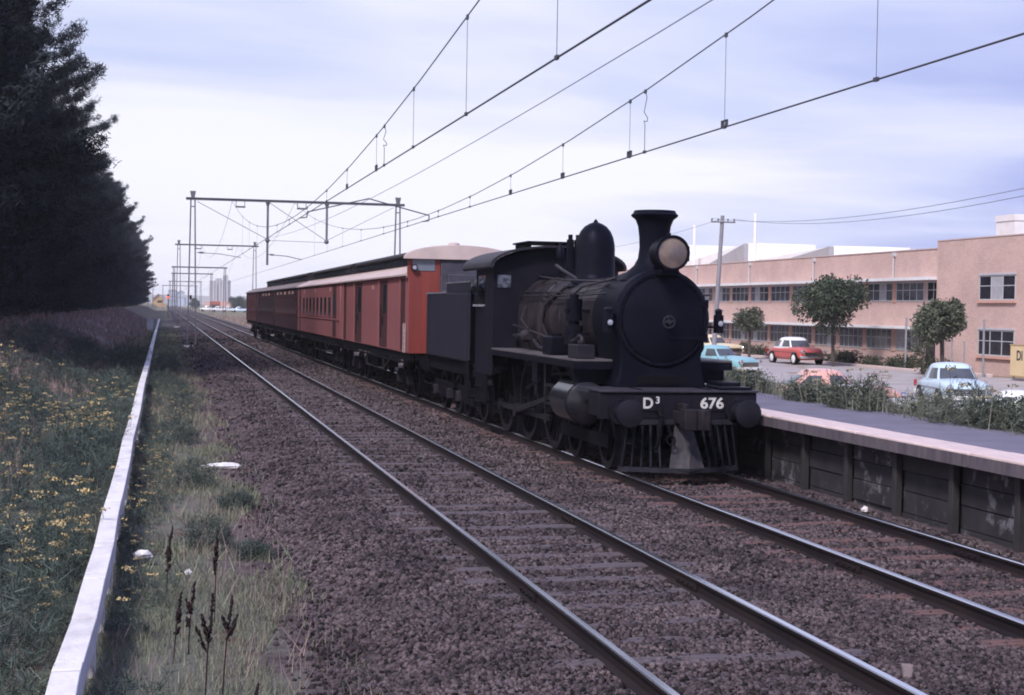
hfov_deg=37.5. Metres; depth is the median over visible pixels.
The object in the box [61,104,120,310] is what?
pine tree
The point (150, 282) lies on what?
pine tree
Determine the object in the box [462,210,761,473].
steam locomotive
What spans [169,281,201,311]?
overhead gantry
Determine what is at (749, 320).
street tree
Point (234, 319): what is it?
field grass
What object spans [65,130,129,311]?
pine tree
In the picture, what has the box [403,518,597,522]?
sleeper
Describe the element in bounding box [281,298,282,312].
window
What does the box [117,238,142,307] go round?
pine tree
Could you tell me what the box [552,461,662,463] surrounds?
sleeper
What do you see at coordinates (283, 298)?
window
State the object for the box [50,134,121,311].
pine tree
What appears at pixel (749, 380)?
weed bush
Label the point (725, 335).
window
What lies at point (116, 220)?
pine tree
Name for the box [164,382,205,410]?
fennel bush
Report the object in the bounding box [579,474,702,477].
sleeper
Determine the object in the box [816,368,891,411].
weed bush
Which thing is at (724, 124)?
overhead wire
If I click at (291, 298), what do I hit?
window
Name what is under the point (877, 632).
ballast stones
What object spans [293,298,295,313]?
window
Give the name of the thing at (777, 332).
window
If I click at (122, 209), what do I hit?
pine tree
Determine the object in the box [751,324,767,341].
window
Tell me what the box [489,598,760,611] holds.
sleeper
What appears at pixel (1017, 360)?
notice board
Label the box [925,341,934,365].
doorway
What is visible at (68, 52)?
pine tree
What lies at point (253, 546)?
fennel bush
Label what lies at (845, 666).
steel rail
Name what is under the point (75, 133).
pine tree
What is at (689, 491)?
sleeper
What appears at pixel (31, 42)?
pine tree
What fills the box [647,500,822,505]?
sleeper
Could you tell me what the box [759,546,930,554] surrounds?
sleeper
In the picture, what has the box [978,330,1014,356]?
window
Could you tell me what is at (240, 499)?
fennel bush
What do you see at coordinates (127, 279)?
pine tree
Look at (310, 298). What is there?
window
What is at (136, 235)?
pine tree
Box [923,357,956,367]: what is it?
garden shrub
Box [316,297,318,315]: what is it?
window
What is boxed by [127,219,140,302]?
pine tree
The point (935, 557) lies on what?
sleeper
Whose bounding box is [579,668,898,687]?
sleeper
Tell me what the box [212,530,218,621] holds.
dock plant
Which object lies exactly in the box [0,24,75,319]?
pine tree
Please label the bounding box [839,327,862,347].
window
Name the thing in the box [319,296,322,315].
window
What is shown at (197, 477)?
fennel bush
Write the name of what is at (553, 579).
sleeper
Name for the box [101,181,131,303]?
pine tree
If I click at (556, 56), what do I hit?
overhead wire
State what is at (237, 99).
sky
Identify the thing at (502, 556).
sleeper
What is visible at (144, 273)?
pine tree
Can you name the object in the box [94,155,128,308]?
pine tree
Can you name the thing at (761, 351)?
garden shrub
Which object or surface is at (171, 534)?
dock plant
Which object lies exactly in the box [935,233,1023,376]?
office block
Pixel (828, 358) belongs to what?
garden shrub
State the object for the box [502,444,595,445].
sleeper
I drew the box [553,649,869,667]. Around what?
sleeper
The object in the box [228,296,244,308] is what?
distant tree
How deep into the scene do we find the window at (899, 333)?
85.82 m
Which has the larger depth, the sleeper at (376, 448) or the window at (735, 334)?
the window at (735, 334)
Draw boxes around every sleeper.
[259,390,339,390]
[263,394,331,395]
[270,400,360,400]
[276,403,365,404]
[279,406,369,407]
[284,416,391,417]
[285,414,389,415]
[287,418,395,419]
[291,420,400,422]
[297,425,409,426]
[305,432,427,434]
[305,435,430,437]
[314,438,437,440]
[319,448,453,450]
[321,441,443,443]
[328,454,468,457]
[333,459,449,462]
[335,462,483,465]
[344,468,493,470]
[344,471,501,475]
[353,477,513,480]
[360,482,519,485]
[367,487,529,490]
[369,492,543,496]
[384,503,570,508]
[388,510,584,516]
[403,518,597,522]
[407,524,617,531]
[423,534,636,541]
[430,542,641,550]
[439,551,666,560]
[453,562,694,574]
[463,574,710,584]
[474,432,523,433]
[488,586,742,598]
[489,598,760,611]
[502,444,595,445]
[510,616,788,628]
[529,632,818,647]
[541,457,645,459]
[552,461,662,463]
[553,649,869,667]
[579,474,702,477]
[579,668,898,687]
[593,478,746,482]
[611,484,729,487]
[620,490,747,494]
[630,494,771,499]
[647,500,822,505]
[663,507,806,510]
[687,515,829,520]
[696,521,853,527]
[710,529,873,533]
[740,537,905,544]
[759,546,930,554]
[778,555,960,563]
[817,568,996,575]
[844,578,1023,588]
[860,590,1023,599]
[901,607,1023,616]
[957,624,988,630]
[974,638,1023,647]
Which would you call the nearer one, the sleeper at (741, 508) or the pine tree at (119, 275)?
the sleeper at (741, 508)
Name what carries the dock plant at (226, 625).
on the ground at (160, 314)
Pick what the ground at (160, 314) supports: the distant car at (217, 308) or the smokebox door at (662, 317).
the distant car at (217, 308)
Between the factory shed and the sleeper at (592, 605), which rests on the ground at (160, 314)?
the factory shed
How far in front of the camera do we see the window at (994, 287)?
75.45 m
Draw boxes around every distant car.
[200,306,210,310]
[210,306,226,311]
[231,307,245,312]
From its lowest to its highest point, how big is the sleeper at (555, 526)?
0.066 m
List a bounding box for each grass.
[0,307,332,694]
[216,315,301,335]
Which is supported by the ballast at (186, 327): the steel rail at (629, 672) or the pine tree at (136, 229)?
the steel rail at (629, 672)
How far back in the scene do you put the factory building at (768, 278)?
98.36 m
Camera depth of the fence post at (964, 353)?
75.92 m
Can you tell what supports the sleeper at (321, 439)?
on the ballast at (186, 327)
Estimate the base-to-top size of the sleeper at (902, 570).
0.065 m
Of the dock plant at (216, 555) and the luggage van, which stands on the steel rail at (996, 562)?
the luggage van
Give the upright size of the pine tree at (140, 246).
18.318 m
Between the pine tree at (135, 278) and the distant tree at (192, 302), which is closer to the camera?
the pine tree at (135, 278)
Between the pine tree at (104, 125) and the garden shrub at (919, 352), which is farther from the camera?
the pine tree at (104, 125)
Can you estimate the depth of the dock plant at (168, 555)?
14.88 m
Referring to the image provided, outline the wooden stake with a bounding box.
[901,663,912,677]
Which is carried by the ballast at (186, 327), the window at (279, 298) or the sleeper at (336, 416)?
the sleeper at (336, 416)
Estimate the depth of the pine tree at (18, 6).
64.30 m
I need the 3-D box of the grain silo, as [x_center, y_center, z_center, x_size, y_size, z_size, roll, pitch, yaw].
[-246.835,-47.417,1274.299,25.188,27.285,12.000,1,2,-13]
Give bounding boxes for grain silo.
[205,275,230,306]
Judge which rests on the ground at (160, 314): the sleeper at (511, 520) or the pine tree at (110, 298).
the pine tree at (110, 298)
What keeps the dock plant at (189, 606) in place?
on the ground at (160, 314)
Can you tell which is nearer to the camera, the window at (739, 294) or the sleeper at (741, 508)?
the sleeper at (741, 508)
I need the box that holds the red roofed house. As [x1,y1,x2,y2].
[210,301,219,307]
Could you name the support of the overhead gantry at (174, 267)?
on the ground at (160, 314)
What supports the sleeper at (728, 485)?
on the ballast at (186, 327)
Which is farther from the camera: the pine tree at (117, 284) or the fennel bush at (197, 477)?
the pine tree at (117, 284)
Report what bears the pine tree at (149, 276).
on the ground at (160, 314)
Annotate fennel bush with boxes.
[146,366,178,390]
[154,413,199,444]
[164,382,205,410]
[168,454,222,488]
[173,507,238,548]
[214,486,256,510]
[229,536,276,561]
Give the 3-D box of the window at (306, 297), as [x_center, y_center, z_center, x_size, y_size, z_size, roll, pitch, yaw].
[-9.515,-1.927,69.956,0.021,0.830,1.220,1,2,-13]
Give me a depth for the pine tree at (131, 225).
237.43 m
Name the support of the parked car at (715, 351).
on the car park
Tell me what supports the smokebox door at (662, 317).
in the steam locomotive
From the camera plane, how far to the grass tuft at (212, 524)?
17.86 m
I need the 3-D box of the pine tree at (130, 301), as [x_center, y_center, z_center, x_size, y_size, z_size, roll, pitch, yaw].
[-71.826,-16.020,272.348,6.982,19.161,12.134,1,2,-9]
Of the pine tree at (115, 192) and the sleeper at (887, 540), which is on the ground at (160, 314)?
the pine tree at (115, 192)
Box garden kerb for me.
[741,354,992,376]
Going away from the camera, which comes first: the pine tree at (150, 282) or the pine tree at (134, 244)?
the pine tree at (134, 244)
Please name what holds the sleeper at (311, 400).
on the ballast at (186, 327)
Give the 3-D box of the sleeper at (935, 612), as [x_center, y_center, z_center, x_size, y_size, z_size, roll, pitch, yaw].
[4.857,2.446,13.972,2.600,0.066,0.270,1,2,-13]
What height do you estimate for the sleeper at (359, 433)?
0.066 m
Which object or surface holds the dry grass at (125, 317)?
on the ground at (160, 314)
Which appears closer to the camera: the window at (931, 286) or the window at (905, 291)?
the window at (931, 286)
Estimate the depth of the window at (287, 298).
80.61 m
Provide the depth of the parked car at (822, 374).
46.49 m
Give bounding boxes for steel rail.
[171,306,926,694]
[171,308,679,694]
[174,306,1023,638]
[177,306,1023,578]
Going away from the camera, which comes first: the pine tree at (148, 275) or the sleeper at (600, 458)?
the sleeper at (600, 458)
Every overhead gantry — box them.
[162,285,186,309]
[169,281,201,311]
[171,273,212,315]
[172,266,226,316]
[174,240,258,327]
[184,191,404,347]
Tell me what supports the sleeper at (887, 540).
on the ballast at (186, 327)
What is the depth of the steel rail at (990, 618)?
17.65 m
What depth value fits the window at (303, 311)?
71.69 m
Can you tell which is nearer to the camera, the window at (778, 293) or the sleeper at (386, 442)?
the sleeper at (386, 442)
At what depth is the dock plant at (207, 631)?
10.43 m
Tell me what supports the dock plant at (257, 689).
on the ground at (160, 314)
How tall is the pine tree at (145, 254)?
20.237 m
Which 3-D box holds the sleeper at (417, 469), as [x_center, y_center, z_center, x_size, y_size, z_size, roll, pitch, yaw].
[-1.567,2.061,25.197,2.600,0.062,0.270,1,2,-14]
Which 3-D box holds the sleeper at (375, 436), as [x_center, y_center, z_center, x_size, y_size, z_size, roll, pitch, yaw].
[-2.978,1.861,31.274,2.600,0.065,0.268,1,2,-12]
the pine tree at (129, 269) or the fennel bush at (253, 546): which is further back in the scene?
the pine tree at (129, 269)
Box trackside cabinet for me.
[146,318,153,331]
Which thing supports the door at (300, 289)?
in the railway carriage at (319, 310)
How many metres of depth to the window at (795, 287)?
100.12 m
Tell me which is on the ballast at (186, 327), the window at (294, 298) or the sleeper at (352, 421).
the sleeper at (352, 421)
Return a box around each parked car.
[701,345,762,372]
[704,334,745,355]
[765,337,826,364]
[778,368,905,397]
[912,362,993,402]
[951,390,1023,409]
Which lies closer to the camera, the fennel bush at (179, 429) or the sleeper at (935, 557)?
the sleeper at (935, 557)
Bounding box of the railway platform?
[424,370,1023,551]
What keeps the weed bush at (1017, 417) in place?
on the ground at (160, 314)
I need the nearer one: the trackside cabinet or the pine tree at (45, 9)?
the pine tree at (45, 9)
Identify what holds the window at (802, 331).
in the factory building at (768, 278)
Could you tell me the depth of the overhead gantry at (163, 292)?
584.23 m
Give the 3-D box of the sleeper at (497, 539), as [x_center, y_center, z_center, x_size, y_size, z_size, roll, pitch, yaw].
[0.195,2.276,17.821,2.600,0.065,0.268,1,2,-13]
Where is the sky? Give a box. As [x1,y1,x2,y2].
[33,0,1023,296]
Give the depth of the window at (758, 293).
106.50 m
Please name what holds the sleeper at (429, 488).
on the ballast at (186, 327)
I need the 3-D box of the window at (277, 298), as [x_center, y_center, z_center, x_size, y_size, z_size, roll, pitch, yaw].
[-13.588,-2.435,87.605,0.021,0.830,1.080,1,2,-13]
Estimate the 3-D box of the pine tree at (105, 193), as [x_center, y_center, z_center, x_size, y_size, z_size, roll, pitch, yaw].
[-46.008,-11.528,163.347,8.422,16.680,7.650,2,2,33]
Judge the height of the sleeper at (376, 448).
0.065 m
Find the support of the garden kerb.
on the ground at (160, 314)
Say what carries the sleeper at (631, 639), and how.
on the ballast at (186, 327)
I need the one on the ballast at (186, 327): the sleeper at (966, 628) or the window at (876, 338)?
the sleeper at (966, 628)
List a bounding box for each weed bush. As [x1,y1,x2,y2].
[724,365,775,393]
[783,378,836,403]
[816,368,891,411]
[960,384,1023,430]
[1002,399,1023,432]
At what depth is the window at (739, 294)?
110.04 m
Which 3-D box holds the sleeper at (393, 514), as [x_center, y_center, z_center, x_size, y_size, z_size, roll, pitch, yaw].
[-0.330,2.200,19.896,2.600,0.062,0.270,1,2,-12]
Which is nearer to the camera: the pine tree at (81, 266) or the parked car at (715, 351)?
the parked car at (715, 351)
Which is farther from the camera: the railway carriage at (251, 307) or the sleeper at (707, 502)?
the railway carriage at (251, 307)
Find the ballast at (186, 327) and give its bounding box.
[166,305,1023,694]
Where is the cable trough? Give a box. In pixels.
[45,319,159,694]
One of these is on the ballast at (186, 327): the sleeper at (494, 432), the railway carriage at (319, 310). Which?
the sleeper at (494, 432)
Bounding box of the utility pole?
[711,215,734,344]
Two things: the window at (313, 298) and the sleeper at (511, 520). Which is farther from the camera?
the window at (313, 298)
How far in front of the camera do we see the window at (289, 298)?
79.33 m
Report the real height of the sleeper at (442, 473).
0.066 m
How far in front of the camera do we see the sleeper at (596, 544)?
17.25 m
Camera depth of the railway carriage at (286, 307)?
81.02 m
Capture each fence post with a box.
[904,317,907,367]
[963,341,964,362]
[982,319,985,376]
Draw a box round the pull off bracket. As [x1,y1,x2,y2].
[299,198,429,221]
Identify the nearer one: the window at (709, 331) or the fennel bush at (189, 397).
the fennel bush at (189, 397)
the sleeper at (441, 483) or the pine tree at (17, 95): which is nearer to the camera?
the sleeper at (441, 483)
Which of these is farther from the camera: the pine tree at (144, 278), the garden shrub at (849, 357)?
the pine tree at (144, 278)
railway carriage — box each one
[246,288,264,339]
[257,277,310,345]
[274,272,342,354]
[297,262,400,371]
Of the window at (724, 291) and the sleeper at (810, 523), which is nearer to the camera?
the sleeper at (810, 523)
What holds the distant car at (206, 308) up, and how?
on the ground at (160, 314)
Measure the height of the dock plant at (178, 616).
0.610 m
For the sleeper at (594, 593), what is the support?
on the ballast at (186, 327)
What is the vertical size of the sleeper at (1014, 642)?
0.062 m
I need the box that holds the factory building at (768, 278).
[618,213,1023,367]
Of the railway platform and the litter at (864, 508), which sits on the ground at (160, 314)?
the railway platform
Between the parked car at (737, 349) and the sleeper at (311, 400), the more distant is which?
the parked car at (737, 349)
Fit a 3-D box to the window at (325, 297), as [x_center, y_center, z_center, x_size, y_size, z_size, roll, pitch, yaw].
[-7.695,-1.691,62.066,0.021,0.830,1.220,1,2,-13]
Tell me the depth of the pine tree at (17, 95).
45.65 m
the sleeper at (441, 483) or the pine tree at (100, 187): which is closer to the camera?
the sleeper at (441, 483)
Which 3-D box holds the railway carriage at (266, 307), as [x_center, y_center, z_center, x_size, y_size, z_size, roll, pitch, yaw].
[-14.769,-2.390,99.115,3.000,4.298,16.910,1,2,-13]
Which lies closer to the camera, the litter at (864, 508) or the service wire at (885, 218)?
the litter at (864, 508)
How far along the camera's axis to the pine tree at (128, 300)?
253.90 m
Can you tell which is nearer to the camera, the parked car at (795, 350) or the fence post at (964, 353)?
the fence post at (964, 353)
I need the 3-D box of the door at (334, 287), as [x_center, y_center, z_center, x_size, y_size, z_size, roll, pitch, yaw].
[-6.923,-1.421,58.731,0.014,1.990,1.200,1,2,-13]
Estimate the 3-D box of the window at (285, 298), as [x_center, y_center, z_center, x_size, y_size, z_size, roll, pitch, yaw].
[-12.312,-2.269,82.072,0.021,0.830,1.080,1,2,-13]
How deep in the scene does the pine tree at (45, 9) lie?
72.56 m
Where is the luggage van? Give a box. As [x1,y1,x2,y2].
[339,242,509,397]
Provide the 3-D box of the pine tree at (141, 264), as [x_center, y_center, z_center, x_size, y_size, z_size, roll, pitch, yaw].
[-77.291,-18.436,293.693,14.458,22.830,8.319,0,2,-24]
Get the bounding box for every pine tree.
[0,0,55,315]
[0,0,70,321]
[0,0,73,319]
[0,4,110,288]
[0,8,42,314]
[0,15,65,218]
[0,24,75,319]
[0,26,121,318]
[11,11,108,318]
[21,10,92,315]
[31,93,122,314]
[35,64,111,311]
[42,129,119,312]
[43,138,99,313]
[46,121,99,310]
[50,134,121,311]
[52,80,109,313]
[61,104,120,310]
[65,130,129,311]
[76,173,129,311]
[82,172,113,309]
[86,180,126,309]
[93,204,130,308]
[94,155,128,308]
[98,215,123,308]
[98,230,121,307]
[99,182,125,308]
[99,224,122,308]
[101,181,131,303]
[102,221,133,307]
[104,181,150,308]
[107,184,135,306]
[109,205,133,306]
[111,234,129,305]
[114,224,132,306]
[116,202,153,306]
[116,220,146,304]
[117,204,132,304]
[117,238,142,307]
[120,222,141,306]
[120,230,138,306]
[122,234,144,306]
[124,204,143,297]
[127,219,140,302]
[128,240,149,288]
[129,220,153,306]
[129,247,145,305]
[133,230,148,298]
[134,245,148,305]
[135,228,147,299]
[136,249,156,305]
[140,239,155,304]
[145,243,154,295]
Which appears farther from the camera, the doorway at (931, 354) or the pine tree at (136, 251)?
the pine tree at (136, 251)
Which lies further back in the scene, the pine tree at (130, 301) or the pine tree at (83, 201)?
the pine tree at (130, 301)
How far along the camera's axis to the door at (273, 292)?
91.32 m
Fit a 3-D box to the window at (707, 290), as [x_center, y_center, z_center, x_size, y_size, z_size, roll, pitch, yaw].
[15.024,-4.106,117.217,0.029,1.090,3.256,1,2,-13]
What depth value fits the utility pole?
84.59 m
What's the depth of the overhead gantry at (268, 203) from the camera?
99.67 m
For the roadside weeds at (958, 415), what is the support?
on the ground at (160, 314)
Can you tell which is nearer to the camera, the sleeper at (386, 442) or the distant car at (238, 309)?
the sleeper at (386, 442)
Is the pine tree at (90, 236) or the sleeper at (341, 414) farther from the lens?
the pine tree at (90, 236)
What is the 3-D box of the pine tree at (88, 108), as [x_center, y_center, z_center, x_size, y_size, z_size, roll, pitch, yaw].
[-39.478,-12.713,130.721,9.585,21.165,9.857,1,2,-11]
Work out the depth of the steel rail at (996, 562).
19.17 m
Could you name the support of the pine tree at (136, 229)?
on the ground at (160, 314)
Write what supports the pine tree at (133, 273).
on the ground at (160, 314)
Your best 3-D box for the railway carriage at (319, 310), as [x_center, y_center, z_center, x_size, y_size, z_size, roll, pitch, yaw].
[-7.144,-1.402,66.073,3.000,4.298,18.760,1,2,-13]
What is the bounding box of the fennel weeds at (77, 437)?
[0,312,201,694]
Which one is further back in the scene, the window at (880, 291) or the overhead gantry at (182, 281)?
the overhead gantry at (182, 281)
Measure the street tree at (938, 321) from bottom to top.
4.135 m
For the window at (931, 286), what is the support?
in the factory building at (768, 278)
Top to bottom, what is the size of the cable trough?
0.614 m
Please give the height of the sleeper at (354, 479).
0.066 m
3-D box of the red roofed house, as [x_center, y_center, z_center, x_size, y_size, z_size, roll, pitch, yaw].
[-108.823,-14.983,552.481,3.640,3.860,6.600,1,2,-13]
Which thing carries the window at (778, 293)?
in the factory building at (768, 278)
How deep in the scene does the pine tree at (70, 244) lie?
90.54 m
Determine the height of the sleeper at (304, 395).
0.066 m
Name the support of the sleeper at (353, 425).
on the ballast at (186, 327)
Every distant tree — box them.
[189,297,197,309]
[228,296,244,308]
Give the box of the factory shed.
[168,289,191,306]
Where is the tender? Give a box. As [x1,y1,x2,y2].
[426,276,562,422]
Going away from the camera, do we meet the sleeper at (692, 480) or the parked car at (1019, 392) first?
the sleeper at (692, 480)
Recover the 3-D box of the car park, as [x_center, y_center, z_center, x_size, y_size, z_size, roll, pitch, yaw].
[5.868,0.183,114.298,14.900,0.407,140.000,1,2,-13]
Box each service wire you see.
[713,188,1023,221]
[735,196,1021,223]
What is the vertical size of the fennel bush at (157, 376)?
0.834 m
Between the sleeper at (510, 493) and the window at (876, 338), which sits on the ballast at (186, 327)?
the sleeper at (510, 493)
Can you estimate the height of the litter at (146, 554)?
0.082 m
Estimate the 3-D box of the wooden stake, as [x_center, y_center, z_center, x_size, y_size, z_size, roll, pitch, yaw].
[2.947,2.445,11.244,0.085,0.185,0.035,1,2,-13]
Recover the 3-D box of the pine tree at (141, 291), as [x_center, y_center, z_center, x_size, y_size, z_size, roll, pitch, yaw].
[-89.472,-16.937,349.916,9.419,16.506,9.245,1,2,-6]
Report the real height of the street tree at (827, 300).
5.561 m
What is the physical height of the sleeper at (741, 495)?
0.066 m
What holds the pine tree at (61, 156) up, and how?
on the ground at (160, 314)
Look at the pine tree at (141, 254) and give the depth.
420.10 m
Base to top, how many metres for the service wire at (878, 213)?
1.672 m
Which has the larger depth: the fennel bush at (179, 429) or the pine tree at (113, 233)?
the pine tree at (113, 233)
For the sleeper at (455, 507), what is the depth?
20.45 m
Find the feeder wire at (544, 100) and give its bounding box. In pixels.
[267,0,711,238]
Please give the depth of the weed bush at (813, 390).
28.11 m
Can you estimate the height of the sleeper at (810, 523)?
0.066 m
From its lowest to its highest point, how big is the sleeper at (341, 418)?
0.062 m
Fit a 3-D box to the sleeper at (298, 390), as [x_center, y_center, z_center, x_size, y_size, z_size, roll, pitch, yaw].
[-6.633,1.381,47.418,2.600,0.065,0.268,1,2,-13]
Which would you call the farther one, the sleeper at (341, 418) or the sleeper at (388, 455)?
the sleeper at (341, 418)
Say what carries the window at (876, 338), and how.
in the factory building at (768, 278)
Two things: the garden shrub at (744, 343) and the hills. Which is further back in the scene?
the hills
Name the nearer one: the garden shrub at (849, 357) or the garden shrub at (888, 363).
the garden shrub at (888, 363)
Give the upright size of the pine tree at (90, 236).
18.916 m
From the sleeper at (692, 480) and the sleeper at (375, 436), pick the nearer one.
the sleeper at (692, 480)
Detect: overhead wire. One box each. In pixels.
[178,0,650,293]
[187,0,1023,294]
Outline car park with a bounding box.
[747,357,1023,402]
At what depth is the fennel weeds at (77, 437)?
21.64 m
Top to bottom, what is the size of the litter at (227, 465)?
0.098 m
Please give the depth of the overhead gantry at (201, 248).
176.83 m
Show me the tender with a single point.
(451, 329)
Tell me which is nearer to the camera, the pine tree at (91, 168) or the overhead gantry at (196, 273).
the pine tree at (91, 168)
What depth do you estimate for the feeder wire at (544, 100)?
25.85 m
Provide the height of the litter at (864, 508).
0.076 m
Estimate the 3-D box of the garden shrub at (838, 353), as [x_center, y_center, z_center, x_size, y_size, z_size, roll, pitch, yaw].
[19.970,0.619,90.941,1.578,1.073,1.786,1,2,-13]
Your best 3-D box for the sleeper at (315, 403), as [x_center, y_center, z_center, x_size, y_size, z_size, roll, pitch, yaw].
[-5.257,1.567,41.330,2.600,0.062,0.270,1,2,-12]
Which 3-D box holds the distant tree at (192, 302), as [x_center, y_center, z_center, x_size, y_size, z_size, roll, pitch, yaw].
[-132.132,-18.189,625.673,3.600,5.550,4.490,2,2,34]
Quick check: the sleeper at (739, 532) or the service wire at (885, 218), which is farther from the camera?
the service wire at (885, 218)
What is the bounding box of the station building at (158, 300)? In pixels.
[153,294,165,306]
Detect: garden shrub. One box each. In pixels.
[739,340,754,354]
[751,343,769,354]
[823,351,830,360]
[829,349,853,362]
[835,350,862,363]
[859,355,885,365]
[883,355,906,367]
[893,353,924,368]
[907,336,935,374]
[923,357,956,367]
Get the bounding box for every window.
[277,298,278,312]
[279,298,280,312]
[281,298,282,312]
[283,298,284,312]
[285,298,286,313]
[287,298,288,313]
[289,298,290,313]
[291,298,293,313]
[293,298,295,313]
[302,297,304,314]
[305,297,308,314]
[309,297,311,314]
[312,297,314,315]
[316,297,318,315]
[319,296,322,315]
[323,296,326,316]
[327,296,330,316]
[699,288,711,301]
[707,322,711,333]
[714,287,729,301]
[717,323,728,338]
[731,323,747,339]
[732,286,748,301]
[751,286,767,301]
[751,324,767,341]
[770,324,788,341]
[771,285,789,301]
[791,325,811,343]
[792,285,810,301]
[814,326,835,345]
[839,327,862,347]
[866,328,890,349]
[868,283,892,300]
[895,329,922,350]
[896,282,924,300]
[927,281,936,300]
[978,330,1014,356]
[979,274,1015,299]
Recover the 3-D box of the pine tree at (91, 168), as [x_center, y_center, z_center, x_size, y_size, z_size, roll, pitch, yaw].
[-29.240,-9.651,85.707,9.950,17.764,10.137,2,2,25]
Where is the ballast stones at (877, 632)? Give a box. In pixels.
[175,330,1023,694]
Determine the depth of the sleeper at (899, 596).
14.56 m
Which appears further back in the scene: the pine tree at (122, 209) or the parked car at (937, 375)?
the pine tree at (122, 209)
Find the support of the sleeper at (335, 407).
on the ballast at (186, 327)
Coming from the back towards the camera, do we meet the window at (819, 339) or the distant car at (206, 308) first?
the distant car at (206, 308)
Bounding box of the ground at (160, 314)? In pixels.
[0,302,1023,694]
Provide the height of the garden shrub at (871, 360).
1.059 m
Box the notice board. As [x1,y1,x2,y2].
[1009,344,1023,380]
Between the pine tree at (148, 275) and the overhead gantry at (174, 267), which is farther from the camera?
the pine tree at (148, 275)
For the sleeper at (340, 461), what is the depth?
26.56 m
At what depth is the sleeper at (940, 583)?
15.28 m
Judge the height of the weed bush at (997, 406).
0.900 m
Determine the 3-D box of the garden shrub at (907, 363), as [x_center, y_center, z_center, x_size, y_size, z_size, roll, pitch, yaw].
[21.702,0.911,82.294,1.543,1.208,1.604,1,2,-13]
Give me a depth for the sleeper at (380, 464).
25.83 m
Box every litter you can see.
[132,550,152,557]
[199,462,240,467]
[861,506,867,511]
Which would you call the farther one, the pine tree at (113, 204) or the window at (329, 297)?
the pine tree at (113, 204)
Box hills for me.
[148,294,245,303]
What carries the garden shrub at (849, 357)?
on the ground at (160, 314)
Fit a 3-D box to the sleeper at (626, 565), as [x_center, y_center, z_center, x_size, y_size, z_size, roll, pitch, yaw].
[0.674,2.321,15.810,2.600,0.066,0.269,1,2,-14]
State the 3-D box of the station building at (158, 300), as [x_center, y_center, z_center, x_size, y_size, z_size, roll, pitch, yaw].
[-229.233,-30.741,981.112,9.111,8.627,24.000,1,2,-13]
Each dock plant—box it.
[165,525,173,564]
[165,535,171,592]
[173,591,182,657]
[184,581,195,654]
[194,593,214,694]
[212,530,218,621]
[221,595,238,694]
[254,682,259,694]
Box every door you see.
[273,292,273,323]
[299,289,300,329]
[332,285,336,336]
[622,276,708,361]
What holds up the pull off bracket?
hanging from the overhead wire at (724, 124)
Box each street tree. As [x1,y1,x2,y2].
[731,306,766,356]
[788,273,872,366]
[908,296,968,361]
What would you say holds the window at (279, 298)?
in the railway carriage at (286, 307)
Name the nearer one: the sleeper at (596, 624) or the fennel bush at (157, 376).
the sleeper at (596, 624)
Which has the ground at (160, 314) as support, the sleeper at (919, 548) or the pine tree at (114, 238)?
the pine tree at (114, 238)
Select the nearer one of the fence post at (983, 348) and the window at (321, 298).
the window at (321, 298)
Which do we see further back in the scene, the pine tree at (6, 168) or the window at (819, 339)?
the window at (819, 339)
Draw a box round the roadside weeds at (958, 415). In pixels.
[708,352,1023,434]

